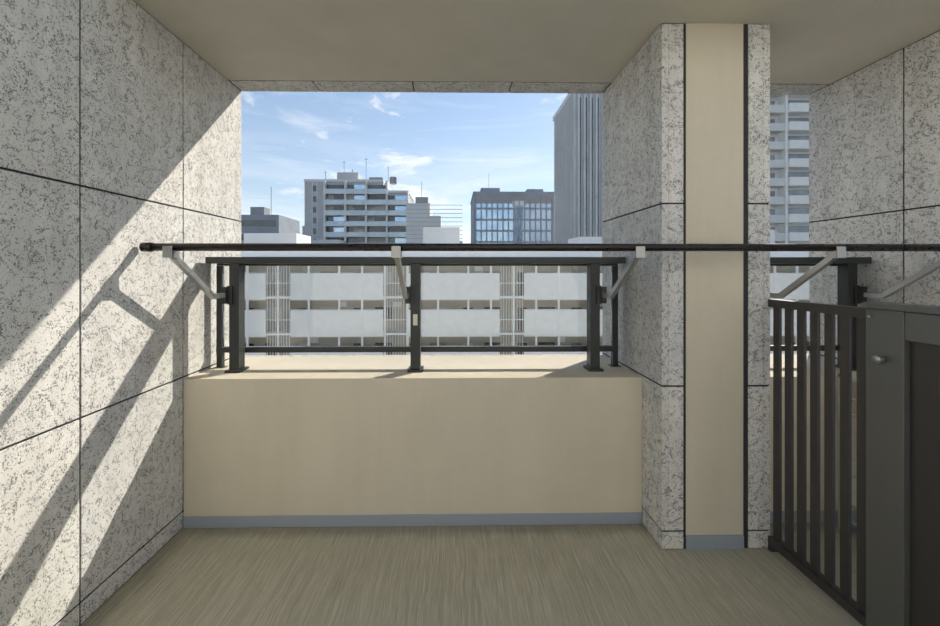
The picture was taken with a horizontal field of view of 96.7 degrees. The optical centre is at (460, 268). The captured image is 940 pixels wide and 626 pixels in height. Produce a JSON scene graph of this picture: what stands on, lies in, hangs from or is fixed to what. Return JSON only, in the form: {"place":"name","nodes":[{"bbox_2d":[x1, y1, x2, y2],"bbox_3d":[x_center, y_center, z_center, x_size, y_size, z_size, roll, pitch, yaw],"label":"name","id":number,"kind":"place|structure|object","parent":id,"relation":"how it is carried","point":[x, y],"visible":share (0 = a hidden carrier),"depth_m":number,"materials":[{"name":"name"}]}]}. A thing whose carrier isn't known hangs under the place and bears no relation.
{"place":"outdoors","nodes":[
{"label":"outdoors","id":0,"kind":"place"},
{"bbox_2d":[241,187,345,242],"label":"distant building","id":1,"kind":"structure","parent":0,"point":[259,220],"depth_m":89.38,"materials":[{"name":"grey concrete"}]},
{"bbox_2d":[304,162,413,242],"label":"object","id":2,"kind":"structure","parent":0,"point":[351,207],"depth_m":117.34,"materials":[{"name":"white concrete"}]},
{"bbox_2d":[241,91,567,242],"label":"sky","id":3,"kind":"structure","parent":0,"point":[443,148],"materials":[{"name":"blue"}]},
{"bbox_2d":[133,0,939,83],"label":"ceiling","id":4,"kind":"structure","parent":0,"point":[811,41],"depth_m":2.04,"materials":[{"name":"beige paint"}]},
{"bbox_2d":[553,93,601,243],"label":"high-rise building","id":5,"kind":"structure","parent":0,"point":[577,118],"depth_m":100.47,"materials":[{"name":"concrete"}]},
{"bbox_2d":[769,95,808,243],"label":"apartment tower","id":6,"kind":"structure","parent":0,"point":[789,170],"depth_m":68.25,"materials":[{"name":"concrete"}]},
{"label":"ground","id":7,"kind":"structure","parent":0,"visible":0},
{"bbox_2d":[406,197,462,242],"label":"distant building","id":8,"kind":"structure","parent":7,"relation":"on","point":[419,214],"depth_m":99.82,"materials":[{"name":"concrete"}]},
{"bbox_2d":[470,188,553,243],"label":"glass office building","id":9,"kind":"structure","parent":7,"relation":"on","point":[498,216],"depth_m":150.15,"materials":[{"name":"glass"}]},
{"bbox_2d":[241,227,808,354],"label":"distant building","id":10,"kind":"structure","parent":7,"relation":"on","point":[441,234],"depth_m":37.03,"materials":[{"name":"concrete"}]},
{"bbox_3d":[0.962,1.436,1.270,14.690,0.238,2.896,0,0,-1],"label":"balcony floor slab","id":11,"kind":"object","parent":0,"visible":0},
{"bbox_2d":[0,0,240,625],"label":"backing wall","id":12,"kind":"structure","parent":11,"relation":"on","point":[80,417],"depth_m":1.53,"materials":[{"name":"grey"}]},
{"bbox_2d":[0,0,240,625],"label":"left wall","id":13,"kind":"structure","parent":12,"relation":"attached to","point":[160,113],"depth_m":1.60,"materials":[{"name":"grey stone"}]},
{"bbox_2d":[183,354,641,527],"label":"parapet wall","id":14,"kind":"structure","parent":11,"relation":"on","point":[366,440],"depth_m":2.13,"materials":[{"name":"beige paint"}]},
{"bbox_2d":[205,257,625,372],"bbox_3d":[-0.234,0.245,2.327,2.300,0.620,0.165,0,0,-1],"label":"railing","id":15,"kind":"object","parent":14,"relation":"on","point":[236,349],"visible":1,"depth_m":2.28,"materials":[{"name":"black metal"}]},
{"bbox_2d":[413,314,416,324],"bbox_3d":[-0.243,0.275,2.262,0.024,0.060,0.002,0,0,-1],"label":"label plate","id":16,"kind":"object","parent":15,"relation":"attached to","point":[414,319],"visible":1,"depth_m":2.26,"materials":[{"name":"beige plastic"}]},
{"bbox_2d":[223,266,611,346],"bbox_3d":[-0.235,0.211,2.379,2.206,0.456,0.008,0,0,-1],"label":"balustrade glass","id":17,"kind":"object","parent":15,"relation":"in","point":[301,306],"visible":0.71,"depth_m":2.38,"materials":[{"name":"clear glass"}]},
{"bbox_2d":[162,246,939,303],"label":"pole brackets","id":18,"kind":"object","parent":15,"relation":"attached to","point":[861,294],"visible":0.85,"depth_m":2.01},
{"bbox_2d":[139,242,939,251],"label":"laundry pole","id":19,"kind":"object","parent":18,"relation":"on","point":[147,246],"visible":0.92,"depth_m":1.82,"materials":[{"name":"black metal"}]},
{"bbox_2d":[80,522,862,625],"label":"floor","id":20,"kind":"structure","parent":11,"relation":"on","point":[574,575],"depth_m":1.75,"materials":[{"name":"beige wood"}]},
{"bbox_2d":[602,23,769,549],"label":"pier column","id":21,"kind":"structure","parent":20,"relation":"on","point":[686,133],"depth_m":1.95,"materials":[{"name":"stone"}]},
{"bbox_2d":[768,299,865,625],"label":"partition fence","id":22,"kind":"object","parent":20,"relation":"on","point":[841,596],"visible":0.94,"depth_m":1.69,"materials":[{"name":"brown metal"}]},
{"bbox_2d":[838,373,856,532],"bbox_3d":[2.082,0.915,1.824,0.353,0.780,0.570,0,0,-1],"label":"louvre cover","id":23,"kind":"object","parent":20,"relation":"on","point":[854,524],"visible":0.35,"depth_m":2.10,"materials":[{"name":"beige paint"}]},
{"bbox_2d":[863,302,939,625],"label":"partition panel","id":24,"kind":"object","parent":20,"relation":"on","point":[903,484],"depth_m":1.35,"materials":[{"name":"grey metal"}]},
{"bbox_2d":[867,315,885,363],"bbox_3d":[1.415,0.240,1.427,0.028,0.158,0.061,0,0,-1],"label":"door knob","id":25,"kind":"object","parent":24,"relation":"attached to","point":[877,359],"visible":1,"depth_m":1.41,"materials":[{"name":"silver metal"}]},
{"bbox_2d":[769,354,856,522],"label":"parapet wall","id":26,"kind":"structure","parent":11,"relation":"on","point":[854,449],"depth_m":2.15,"materials":[{"name":"beige paint"}]},
{"bbox_2d":[770,257,871,370],"bbox_3d":[1.865,0.245,2.358,0.820,0.620,0.165,0,0,-1],"label":"railing","id":27,"kind":"object","parent":26,"relation":"on","point":[846,274],"visible":0.21,"depth_m":2.30,"materials":[{"name":"black metal"}]},
{"bbox_2d":[770,266,836,344],"bbox_3d":[1.865,0.211,2.410,0.726,0.456,0.008,0,0,-1],"label":"glass balustrade bay","id":28,"kind":"object","parent":27,"relation":"in","point":[820,287],"visible":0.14,"depth_m":2.41,"materials":[{"name":"clear glass"}]},
{"bbox_2d":[809,30,939,358],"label":"backing wall","id":29,"kind":"structure","parent":11,"relation":"on","point":[903,210],"depth_m":2.17,"materials":[{"name":"grey"}]},
{"bbox_2d":[809,31,939,359],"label":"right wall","id":30,"kind":"structure","parent":29,"relation":"attached to","point":[855,143],"depth_m":2.26,"materials":[{"name":"grey stone"}]},
{"bbox_3d":[0.948,-1.290,2.145,14.690,0.249,1.146,0,0,-1],"label":"ceiling","id":31,"kind":"object","parent":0,"visible":0},
{"bbox_2d":[231,81,826,94],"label":"ceiling beam","id":32,"kind":"structure","parent":31,"relation":"attached to","point":[466,87],"depth_m":2.63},
{"bbox_2d":[230,80,827,92],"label":"tile joints","id":33,"kind":"object","parent":32,"relation":"attached to","point":[423,81],"visible":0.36,"depth_m":2.55,"materials":[{"name":"black"}]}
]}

